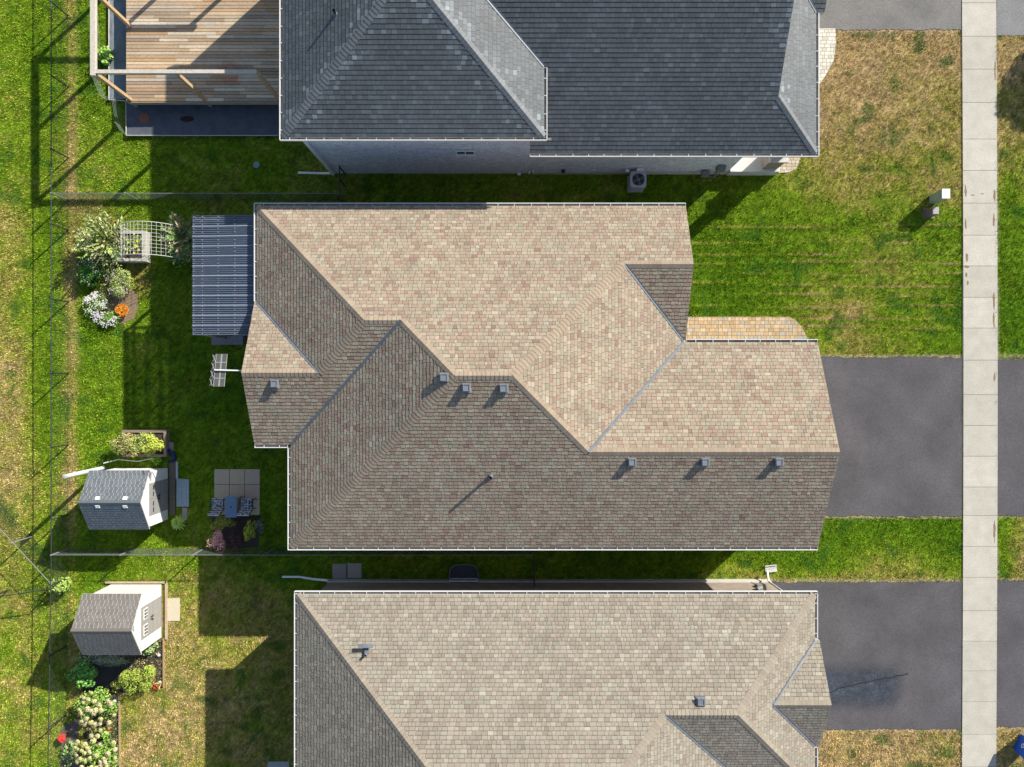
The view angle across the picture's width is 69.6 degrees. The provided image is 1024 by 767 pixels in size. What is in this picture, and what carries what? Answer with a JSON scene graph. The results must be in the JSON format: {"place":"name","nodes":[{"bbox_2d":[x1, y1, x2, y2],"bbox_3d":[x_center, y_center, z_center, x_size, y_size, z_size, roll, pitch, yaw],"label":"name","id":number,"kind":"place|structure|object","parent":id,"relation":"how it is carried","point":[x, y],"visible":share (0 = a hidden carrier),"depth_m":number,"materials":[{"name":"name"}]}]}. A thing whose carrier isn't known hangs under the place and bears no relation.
{"place":"outdoors","nodes":[
{"label":"outdoors","id":0,"kind":"place"},
{"bbox_2d":[268,761,288,766],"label":"paving slab","id":1,"kind":"structure","parent":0,"point":[278,763],"depth_m":31.96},
{"bbox_2d":[0,0,1023,766],"bbox_3d":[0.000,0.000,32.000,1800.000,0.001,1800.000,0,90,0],"label":"ground","id":2,"kind":"structure","parent":0,"point":[268,626],"depth_m":32.00,"materials":[{"name":"plant"}]},
{"bbox_2d":[0,585,56,596],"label":"chain link fence","id":3,"kind":"object","parent":2,"relation":"on","point":[23,589],"visible":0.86,"depth_m":31.05,"materials":[{"name":"metal"}]},
{"bbox_2d":[0,507,67,584],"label":"chain link fence","id":4,"kind":"object","parent":2,"relation":"on","point":[18,534],"visible":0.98,"depth_m":31.32,"materials":[{"name":"metal"}]},
{"bbox_2d":[47,551,67,766],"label":"chain link fence","id":5,"kind":"object","parent":2,"relation":"on","point":[50,585],"visible":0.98,"depth_m":31.05,"materials":[{"name":"metal"}]},
{"bbox_2d":[49,194,68,555],"bbox_3d":[-19.240,-0.373,31.345,0.060,1.310,15.126,0,90,0],"label":"chain link fence","id":6,"kind":"object","parent":2,"relation":"on","point":[51,373],"visible":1,"depth_m":31.01,"materials":[{"name":"metal"}]},
{"bbox_2d":[49,0,68,196],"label":"chain link fence","id":7,"kind":"object","parent":2,"relation":"on","point":[52,76],"visible":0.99,"depth_m":31.05,"materials":[{"name":"metal"}]},
{"bbox_2d":[47,577,71,594],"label":"climbing plant","id":8,"kind":"object","parent":2,"relation":"on","point":[61,586],"visible":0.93,"depth_m":31.38,"materials":[{"name":"green plant"}]},
{"bbox_2d":[61,718,79,766],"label":"mulch bed","id":9,"kind":"object","parent":2,"relation":"on","point":[71,732],"visible":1,"depth_m":31.99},
{"bbox_2d":[57,734,65,742],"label":"geranium","id":10,"kind":"object","parent":9,"relation":"on","point":[61,738],"visible":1,"depth_m":31.67,"materials":[{"name":"red plant"}]},
{"bbox_2d":[61,740,77,766],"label":"plant","id":11,"kind":"object","parent":9,"relation":"on","point":[69,751],"visible":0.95,"depth_m":31.76,"materials":[{"name":"green plant"}]},
{"bbox_2d":[62,466,105,478],"bbox_3d":[-17.739,3.684,30.601,0.202,2.801,0.212,0,90,0],"label":"white post","id":12,"kind":"object","parent":2,"relation":"on","point":[73,474],"visible":1,"depth_m":30.18,"materials":[{"name":"paint"}]},
{"bbox_2d":[75,256,102,287],"bbox_3d":[-18.065,-4.790,31.647,1.103,0.717,1.321,17,90,0],"label":"shrub","id":13,"kind":"object","parent":2,"relation":"on","point":[90,272],"visible":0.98,"depth_m":31.46,"materials":[{"name":"green plant"}]},
{"bbox_2d":[71,205,133,268],"bbox_3d":[-17.289,-6.072,31.008,2.572,1.996,2.629,28,90,0],"label":"shrub","id":14,"kind":"object","parent":2,"relation":"on","point":[98,236],"visible":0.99,"depth_m":31.04,"materials":[{"name":"green plant"}]},
{"bbox_2d":[97,45,112,64],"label":"plant","id":15,"kind":"object","parent":2,"relation":"on","point":[104,53],"visible":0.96,"depth_m":31.47,"materials":[{"name":"green plant"}]},
{"bbox_2d":[91,14,123,130],"bbox_3d":[-17.706,-13.922,31.650,0.688,0.700,6.598,-12,90,0],"label":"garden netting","id":16,"kind":"object","parent":2,"relation":"on","point":[104,94],"visible":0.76,"depth_m":31.73,"materials":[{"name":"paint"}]},
{"bbox_2d":[96,288,137,323],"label":"planting soil","id":17,"kind":"structure","parent":2,"relation":"on","point":[130,299],"depth_m":31.99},
{"bbox_2d":[82,291,108,318],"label":"shrub","id":18,"kind":"object","parent":17,"relation":"on","point":[98,303],"visible":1,"depth_m":31.61,"materials":[{"name":"white plant"}]},
{"bbox_2d":[97,288,111,299],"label":"plant","id":19,"kind":"object","parent":17,"relation":"on","point":[100,291],"visible":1,"depth_m":31.79,"materials":[{"name":"green plant"}]},
{"bbox_2d":[93,311,119,327],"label":"shrub","id":20,"kind":"object","parent":17,"relation":"on","point":[107,316],"visible":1,"depth_m":31.68,"materials":[{"name":"white plant"}]},
{"bbox_2d":[115,303,128,316],"bbox_3d":[-16.798,-3.163,31.819,0.603,0.374,0.613,0,90,0],"label":"chrysanthemum","id":21,"kind":"object","parent":17,"relation":"on","point":[122,308],"visible":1,"depth_m":31.69,"materials":[{"name":"orange plant"}]},
{"bbox_2d":[109,0,125,99],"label":"fabric covered bed","id":22,"kind":"object","parent":2,"relation":"on","point":[117,35],"visible":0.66,"depth_m":31.86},
{"bbox_2d":[101,266,133,297],"bbox_3d":[-16.910,-4.324,31.619,1.372,0.774,1.394,0,90,0],"label":"shrub","id":23,"kind":"object","parent":2,"relation":"on","point":[120,278],"visible":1,"depth_m":31.47,"materials":[{"name":"green plant"}]},
{"bbox_2d":[82,639,162,766],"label":"mulch bed","id":24,"kind":"object","parent":2,"relation":"on","point":[106,676],"visible":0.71,"depth_m":31.99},
{"bbox_2d":[64,658,97,688],"bbox_3d":[-18.361,12.533,31.605,1.303,0.801,1.212,-35,90,0],"label":"shrub","id":25,"kind":"object","parent":24,"relation":"on","point":[83,672],"visible":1,"depth_m":31.43,"materials":[{"name":"green plant"}]},
{"bbox_2d":[71,686,118,728],"bbox_3d":[-17.777,13.822,31.466,1.864,1.080,1.747,0,90,0],"label":"hydrangea","id":26,"kind":"object","parent":24,"relation":"on","point":[97,709],"visible":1,"depth_m":31.21,"materials":[{"name":"beige plant"}]},
{"bbox_2d":[72,728,120,766],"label":"hydrangea","id":27,"kind":"object","parent":24,"relation":"on","point":[101,753],"visible":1,"depth_m":31.20,"materials":[{"name":"beige plant"}]},
{"bbox_2d":[73,655,128,666],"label":"shrub","id":28,"kind":"object","parent":24,"relation":"on","point":[111,661],"visible":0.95,"depth_m":31.69,"materials":[{"name":"green plant"}]},
{"bbox_2d":[99,728,108,739],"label":"plant","id":29,"kind":"object","parent":24,"relation":"on","point":[103,736],"visible":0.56,"depth_m":31.77,"materials":[{"name":"green plant"}]},
{"bbox_2d":[110,680,125,692],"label":"shrub","id":30,"kind":"object","parent":24,"relation":"on","point":[117,685],"visible":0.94,"depth_m":31.70,"materials":[{"name":"green plant"}]},
{"bbox_2d":[118,665,156,694],"bbox_3d":[-16.019,12.684,31.619,1.649,0.774,1.149,-9,90,0],"label":"shrub","id":31,"kind":"object","parent":24,"relation":"on","point":[131,679],"visible":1,"depth_m":31.46,"materials":[{"name":"green plant"}]},
{"bbox_2d":[143,641,158,654],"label":"hosta","id":32,"kind":"object","parent":24,"relation":"on","point":[149,649],"visible":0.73,"depth_m":31.73,"materials":[{"name":"green plant"}]},
{"bbox_2d":[78,468,167,528],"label":"garden shed","id":33,"kind":"structure","parent":2,"relation":"on","point":[125,498],"depth_m":29.83,"materials":[{"name":"paint"}]},
{"bbox_2d":[149,478,167,499],"bbox_3d":[-14.860,4.435,31.065,0.087,1.630,0.660,0,90,0],"label":"door","id":34,"kind":"structure","parent":33,"relation":"in","point":[158,488],"depth_m":31.02,"materials":[{"name":"paint"}]},
{"bbox_2d":[149,494,167,515],"bbox_3d":[-14.860,5.105,31.065,0.087,1.630,0.660,0,90,0],"label":"door","id":35,"kind":"structure","parent":33,"relation":"in","point":[158,504],"depth_m":31.02,"materials":[{"name":"paint"}]},
{"bbox_2d":[103,458,153,463],"bbox_3d":[-16.473,3.294,31.650,2.189,0.150,0.172,-4,90,0],"label":"garden pole","id":36,"kind":"object","parent":2,"relation":"on","point":[128,460],"visible":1,"depth_m":31.62,"materials":[{"name":"paint"}]},
{"bbox_2d":[112,231,150,262],"bbox_3d":[-16.355,-5.870,31.725,1.390,0.550,1.300,0,90,0],"label":"raised planter","id":37,"kind":"object","parent":2,"relation":"on","point":[140,256],"visible":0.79,"depth_m":31.51,"materials":[{"name":"white wood"}]},
{"bbox_2d":[120,233,143,253],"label":"plant","id":38,"kind":"object","parent":37,"relation":"in","point":[132,242],"visible":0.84,"depth_m":31.24,"materials":[{"name":"yellow plant"}]},
{"bbox_2d":[105,581,167,638],"bbox_3d":[-16.277,9.830,31.960,2.695,0.080,2.500,0,90,0],"label":"timber base","id":39,"kind":"object","parent":2,"relation":"on","point":[151,582],"visible":1,"depth_m":31.92,"materials":[{"name":"brown wood"}]},
{"bbox_2d":[70,584,161,654],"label":"garden shed","id":40,"kind":"structure","parent":39,"relation":"on","point":[118,619],"depth_m":29.78,"materials":[{"name":"paint"}]},
{"bbox_2d":[141,596,161,623],"bbox_3d":[-15.140,9.505,31.015,0.087,1.730,0.660,0,90,0],"label":"door","id":41,"kind":"structure","parent":40,"relation":"in","point":[154,607],"depth_m":30.99,"materials":[{"name":"paint"}]},
{"bbox_2d":[141,611,161,639],"bbox_3d":[-15.140,10.175,31.015,0.087,1.730,0.660,0,90,0],"label":"door","id":42,"kind":"structure","parent":40,"relation":"in","point":[154,623],"depth_m":30.99,"materials":[{"name":"paint"}]},
{"bbox_2d":[118,638,164,766],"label":"edging board","id":43,"kind":"object","parent":2,"relation":"on","point":[119,716],"visible":0.89,"depth_m":31.91,"materials":[{"name":"brown wood"}]},
{"bbox_2d":[122,430,169,456],"bbox_3d":[-15.800,2.575,31.825,1.900,0.350,1.150,0,90,0],"label":"raised planter","id":44,"kind":"object","parent":2,"relation":"on","point":[163,436],"visible":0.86,"depth_m":31.65,"materials":[{"name":"brown wood"}]},
{"bbox_2d":[109,432,140,456],"bbox_3d":[-16.423,2.603,31.395,1.369,0.724,1.064,0,90,0],"label":"shrub","id":45,"kind":"object","parent":44,"relation":"on","point":[125,441],"visible":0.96,"depth_m":31.20,"materials":[{"name":"green plant"}]},
{"bbox_2d":[127,432,154,455],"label":"shrub","id":46,"kind":"object","parent":44,"relation":"on","point":[137,445],"visible":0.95,"depth_m":31.18,"materials":[{"name":"green plant"}]},
{"bbox_2d":[139,434,164,453],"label":"shrub","id":47,"kind":"object","parent":44,"relation":"on","point":[153,445],"visible":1,"depth_m":31.18,"materials":[{"name":"green plant"}]},
{"bbox_2d":[121,221,190,261],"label":"garden arch","id":48,"kind":"structure","parent":2,"relation":"on","point":[145,239],"depth_m":30.26,"materials":[{"name":"paint"}]},
{"bbox_2d":[150,457,162,465],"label":"plant","id":49,"kind":"object","parent":2,"relation":"on","point":[157,459],"visible":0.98,"depth_m":31.80,"materials":[{"name":"green plant"}]},
{"bbox_2d":[167,449,176,462],"bbox_3d":[-14.757,3.120,31.840,0.442,0.214,0.633,-23,90,0],"label":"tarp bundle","id":50,"kind":"object","parent":2,"relation":"on","point":[172,453],"visible":1,"depth_m":31.80,"materials":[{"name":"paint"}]},
{"bbox_2d":[169,460,175,514],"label":"timber sill","id":51,"kind":"structure","parent":2,"relation":"on","point":[172,488],"depth_m":31.92,"materials":[{"name":"brown wood"}]},
{"bbox_2d":[168,598,179,620],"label":"paving slab","id":52,"kind":"structure","parent":2,"relation":"on","point":[173,609],"depth_m":31.96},
{"bbox_2d":[157,211,195,267],"bbox_3d":[-13.883,-6.091,31.002,2.298,2.006,2.386,0,90,0],"label":"shrub","id":53,"kind":"object","parent":2,"relation":"on","point":[183,242],"visible":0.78,"depth_m":30.86,"materials":[{"name":"green plant"}]},
{"bbox_2d":[171,514,185,529],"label":"rosette plant","id":54,"kind":"object","parent":2,"relation":"on","point":[177,522],"visible":1,"depth_m":31.55,"materials":[{"name":"green plant"}]},
{"bbox_2d":[176,478,188,506],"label":"plank ramp","id":55,"kind":"structure","parent":2,"relation":"on","point":[182,492],"depth_m":31.91,"materials":[{"name":"grey wood"}]},
{"bbox_2d":[182,507,187,518],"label":"paving slab","id":56,"kind":"structure","parent":2,"relation":"on","point":[185,512],"depth_m":31.96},
{"bbox_2d":[50,192,345,200],"bbox_3d":[-13.224,-7.940,31.345,12.051,1.310,0.060,0,90,0],"label":"chain link fence","id":57,"kind":"object","parent":2,"relation":"on","point":[153,198],"visible":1,"depth_m":31.14,"materials":[{"name":"metal"}]},
{"bbox_2d":[126,0,278,106],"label":"wooden deck","id":58,"kind":"structure","parent":2,"relation":"on","point":[202,34],"depth_m":31.15,"materials":[{"name":"brown wood"}]},
{"bbox_2d":[90,0,278,100],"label":"pergola frame","id":59,"kind":"object","parent":58,"relation":"on","point":[99,73],"visible":0.96,"depth_m":28.37,"materials":[{"name":"brown wood"}]},
{"bbox_2d":[127,103,278,135],"bbox_3d":[-12.822,-11.507,31.924,7.644,0.152,1.587,0,90,0],"label":"fabric covered bed","id":60,"kind":"object","parent":2,"relation":"on","point":[234,120],"visible":0.77,"depth_m":31.86,"materials":[{"name":"fabric"}]},
{"bbox_2d":[139,112,149,122],"bbox_3d":[-15.887,-11.480,31.843,0.480,0.045,0.468,0,90,0],"label":"soil opening","id":61,"kind":"object","parent":60,"relation":"on","point":[144,117],"visible":1,"depth_m":31.83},
{"bbox_2d":[180,116,193,121],"bbox_3d":[-14.036,-11.425,31.843,0.600,0.013,0.244,0,90,0],"label":"soil opening","id":62,"kind":"object","parent":60,"relation":"on","point":[186,118],"visible":1,"depth_m":31.84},
{"bbox_2d":[108,0,277,135],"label":"bed edging","id":63,"kind":"object","parent":60,"relation":"on","point":[164,135],"visible":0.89,"depth_m":31.83,"materials":[{"name":"paint"}]},
{"bbox_2d":[214,469,228,483],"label":"paving slab","id":64,"kind":"structure","parent":2,"relation":"on","point":[221,476],"depth_m":31.96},
{"bbox_2d":[214,484,228,497],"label":"paving slab","id":65,"kind":"structure","parent":2,"relation":"on","point":[221,490],"depth_m":31.96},
{"bbox_2d":[192,215,253,338],"bbox_3d":[-10.890,-4.160,30.128,2.860,3.823,4.600,0,90,0],"label":"patio cover","id":66,"kind":"object","parent":2,"relation":"on","point":[223,275],"visible":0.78,"depth_m":28.34,"materials":[{"name":"corrugated metal"},{"name":"painted metal"}]},
{"bbox_2d":[211,336,246,344],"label":"step","id":67,"kind":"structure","parent":2,"relation":"on","point":[241,339],"depth_m":31.40,"materials":[{"name":"concrete"}]},
{"bbox_2d":[212,516,260,548],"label":"planting soil","id":68,"kind":"structure","parent":2,"relation":"on","point":[241,521],"depth_m":31.99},
{"bbox_2d":[206,529,225,554],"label":"shrub","id":69,"kind":"object","parent":68,"relation":"on","point":[217,538],"visible":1,"depth_m":31.46,"materials":[{"name":"pink plant"}]},
{"bbox_2d":[210,515,235,530],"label":"shrub","id":70,"kind":"object","parent":68,"relation":"on","point":[219,523],"visible":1,"depth_m":31.65,"materials":[{"name":"green plant"}]},
{"bbox_2d":[225,526,244,552],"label":"shrub","id":71,"kind":"object","parent":68,"relation":"on","point":[238,540],"visible":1,"depth_m":31.47,"materials":[{"name":"purple plant"}]},
{"bbox_2d":[243,520,256,540],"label":"shrub","id":72,"kind":"object","parent":68,"relation":"on","point":[248,531],"visible":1,"depth_m":31.46,"materials":[{"name":"green plant"}]},
{"bbox_2d":[251,518,264,532],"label":"plant","id":73,"kind":"object","parent":68,"relation":"on","point":[259,522],"visible":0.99,"depth_m":31.77,"materials":[{"name":"green plant"}]},
{"bbox_2d":[230,469,244,483],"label":"paving slab","id":74,"kind":"structure","parent":2,"relation":"on","point":[237,476],"depth_m":31.96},
{"bbox_2d":[230,484,244,497],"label":"paving slab","id":75,"kind":"structure","parent":2,"relation":"on","point":[237,489],"depth_m":31.96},
{"bbox_2d":[245,469,259,483],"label":"paving slab","id":76,"kind":"structure","parent":2,"relation":"on","point":[252,476],"depth_m":31.96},
{"bbox_2d":[245,484,259,498],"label":"paving slab","id":77,"kind":"structure","parent":2,"relation":"on","point":[252,490],"depth_m":31.96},
{"bbox_2d":[250,500,259,514],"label":"paving slab","id":78,"kind":"structure","parent":2,"relation":"on","point":[256,506],"depth_m":31.96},
{"bbox_2d":[237,497,256,515],"bbox_3d":[-11.338,5.248,31.514,0.588,0.972,0.671,0,90,0],"label":"patio chair","id":79,"kind":"object","parent":78,"relation":"on","point":[246,509],"visible":1,"depth_m":31.50,"materials":[{"name":"fabric"}]},
{"bbox_2d":[50,548,533,555],"bbox_3d":[-9.154,7.160,31.345,20.191,1.310,0.060,0,90,0],"label":"chain link fence","id":80,"kind":"object","parent":2,"relation":"on","point":[339,552],"visible":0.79,"depth_m":31.24,"materials":[{"name":"metal"}]},
{"bbox_2d":[332,564,345,578],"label":"paving slab","id":81,"kind":"structure","parent":2,"relation":"on","point":[338,571],"depth_m":31.96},
{"bbox_2d":[338,165,346,196],"bbox_3d":[-7.200,-8.520,31.345,0.060,1.310,1.161,0,90,0],"label":"chain link fence","id":82,"kind":"object","parent":2,"relation":"on","point":[340,181],"visible":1,"depth_m":31.04,"materials":[{"name":"metal"}]},
{"bbox_2d":[347,563,361,577],"bbox_3d":[-6.832,8.115,31.990,0.600,0.060,0.642,0,90,0],"label":"paving slab","id":83,"kind":"object","parent":2,"relation":"on","point":[354,570],"depth_m":31.96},
{"bbox_2d":[241,203,839,549],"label":"house","id":84,"kind":"structure","parent":2,"relation":"on","point":[479,376],"depth_m":26.84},
{"bbox_2d":[210,354,241,385],"bbox_3d":[-10.360,-0.487,26.983,1.364,0.282,1.194,0,90,0],"label":"television antenna","id":85,"kind":"object","parent":84,"relation":"attached to","point":[220,360],"visible":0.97,"depth_m":27.05,"materials":[{"name":"paint"}]},
{"bbox_2d":[279,0,826,177],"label":"house","id":86,"kind":"structure","parent":2,"relation":"on","point":[707,88],"depth_m":26.01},
{"bbox_2d":[455,150,476,155],"bbox_3d":[-1.830,-9.065,28.985,0.880,0.560,0.100,0,90,0],"label":"window","id":87,"kind":"structure","parent":86,"relation":"in","point":[458,152],"depth_m":28.96,"materials":[{"name":"glass"}]},
{"bbox_2d":[282,564,831,766],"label":"house","id":88,"kind":"structure","parent":2,"relation":"on","point":[463,665],"depth_m":27.10,"materials":[{"name":"beige"}]},
{"bbox_2d":[449,578,477,581],"bbox_3d":[-2.083,8.485,31.780,1.220,0.450,0.080,0,90,0],"label":"window","id":89,"kind":"structure","parent":88,"relation":"in","point":[451,579],"depth_m":31.61,"materials":[{"name":"glass"}]},
{"bbox_2d":[627,171,645,191],"bbox_3d":[5.340,-8.635,31.560,0.680,0.880,0.710,0,90,0],"label":"air conditioner","id":90,"kind":"object","parent":2,"relation":"on","point":[636,181],"visible":1,"depth_m":31.17,"materials":[{"name":"paint"}]},
{"bbox_2d":[683,317,807,341],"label":"paver walk","id":91,"kind":"structure","parent":2,"relation":"on","point":[744,328],"depth_m":31.97,"materials":[{"name":"stone"}]},
{"bbox_2d":[765,564,776,571],"bbox_3d":[11.220,8.015,31.940,0.504,0.110,0.294,-7,90,0],"label":"splash block","id":92,"kind":"object","parent":2,"relation":"on","point":[768,568],"depth_m":31.95,"materials":[{"name":"concrete"}]},
{"bbox_2d":[779,157,799,172],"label":"paver walk","id":93,"kind":"structure","parent":2,"relation":"on","point":[791,164],"depth_m":31.97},
{"bbox_2d":[819,28,835,83],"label":"paver walk","id":94,"kind":"structure","parent":2,"relation":"on","point":[827,41],"depth_m":31.97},
{"bbox_2d":[922,207,938,218],"bbox_3d":[18.060,-7.380,31.715,0.500,0.570,0.460,0,90,0],"label":"utility pedestal","id":95,"kind":"object","parent":2,"relation":"on","point":[931,213],"visible":1,"depth_m":31.70,"materials":[{"name":"paint"}]},
{"bbox_2d":[929,189,949,203],"bbox_3d":[18.240,-7.980,31.485,0.330,1.030,0.400,0,90,0],"label":"utility pedestal","id":96,"kind":"object","parent":2,"relation":"on","point":[939,196],"visible":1,"depth_m":31.25,"materials":[{"name":"paint"}]},
{"bbox_2d":[931,191,940,201],"bbox_3d":[18.092,-7.980,31.450,0.010,0.700,0.280,0,90,0],"label":"door","id":97,"kind":"structure","parent":96,"relation":"in","point":[937,195],"depth_m":31.41,"materials":[{"name":"paint"}]},
{"bbox_2d":[996,359,1023,515],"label":"driveway apron","id":98,"kind":"object","parent":2,"relation":"on","point":[1010,500],"visible":1,"depth_m":31.98,"materials":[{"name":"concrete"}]},
{"bbox_2d":[996,580,1023,726],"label":"driveway apron","id":99,"kind":"object","parent":2,"relation":"on","point":[1010,653],"visible":1,"depth_m":31.98,"materials":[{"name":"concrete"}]},
{"bbox_2d":[996,0,1023,35],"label":"driveway apron","id":100,"kind":"object","parent":2,"relation":"on","point":[1010,18],"visible":1,"depth_m":31.98,"materials":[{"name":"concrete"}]},
{"bbox_2d":[1014,734,1023,758],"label":"recycling bin","id":101,"kind":"object","parent":2,"relation":"on","point":[1019,747],"visible":1,"depth_m":31.71,"materials":[{"name":"paint"}]},
{"bbox_3d":[-11.923,5.368,31.990,0.639,0.060,0.642,0,90,0],"label":"paving slab","id":102,"kind":"object","parent":2,"relation":"on","visible":0},
{"bbox_2d":[225,495,241,516],"bbox_3d":[-11.909,5.236,31.600,0.480,0.800,0.880,0,90,0],"label":"storage box","id":103,"kind":"object","parent":102,"relation":"on","point":[232,505],"visible":0.98,"depth_m":31.23,"materials":[{"name":"paint"}]},
{"bbox_2d":[772,580,961,730],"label":"driveway","id":104,"kind":"structure","parent":0,"point":[913,630],"depth_m":31.98,"materials":[{"name":"asphalt"}]},
{"bbox_2d":[826,670,895,702],"bbox_3d":[14.900,13.150,31.975,5.000,0.001,2.500,0,90,0],"label":"driveway stain","id":105,"kind":"object","parent":104,"relation":"on","point":[850,680],"visible":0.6,"depth_m":31.98,"materials":[{"name":"liquid"}]},
{"bbox_2d":[830,673,907,692],"bbox_3d":[15.475,12.950,31.969,3.496,0.001,0.152,-13,90,0],"label":"driveway crack","id":106,"kind":"object","parent":104,"relation":"on","point":[869,681],"visible":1,"depth_m":31.97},
{"bbox_2d":[819,0,961,30],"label":"driveway","id":107,"kind":"structure","parent":0,"point":[845,15],"depth_m":31.98,"materials":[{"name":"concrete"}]},
{"bbox_2d":[821,356,961,516],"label":"driveway","id":108,"kind":"structure","parent":0,"point":[898,423],"depth_m":31.98,"materials":[{"name":"asphalt"}]},
{"bbox_2d":[961,0,997,766],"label":"sidewalk","id":109,"kind":"structure","parent":0,"point":[979,423],"depth_m":31.95,"materials":[{"name":"concrete"}]},
{"bbox_2d":[964,63,995,540],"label":"sidewalk dirt","id":110,"kind":"structure","parent":109,"relation":"on","point":[965,191],"depth_m":31.95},
{"bbox_3d":[-12.584,5.368,31.990,0.636,0.060,0.642,0,90,0],"label":"paving slab","id":111,"kind":"object","parent":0,"visible":0},
{"bbox_2d":[207,497,224,515],"bbox_3d":[-12.571,5.248,31.514,0.588,0.972,0.671,0,90,0],"label":"patio chair","id":112,"kind":"object","parent":111,"relation":"on","point":[217,509],"visible":0.83,"depth_m":31.50,"materials":[{"name":"fabric"}]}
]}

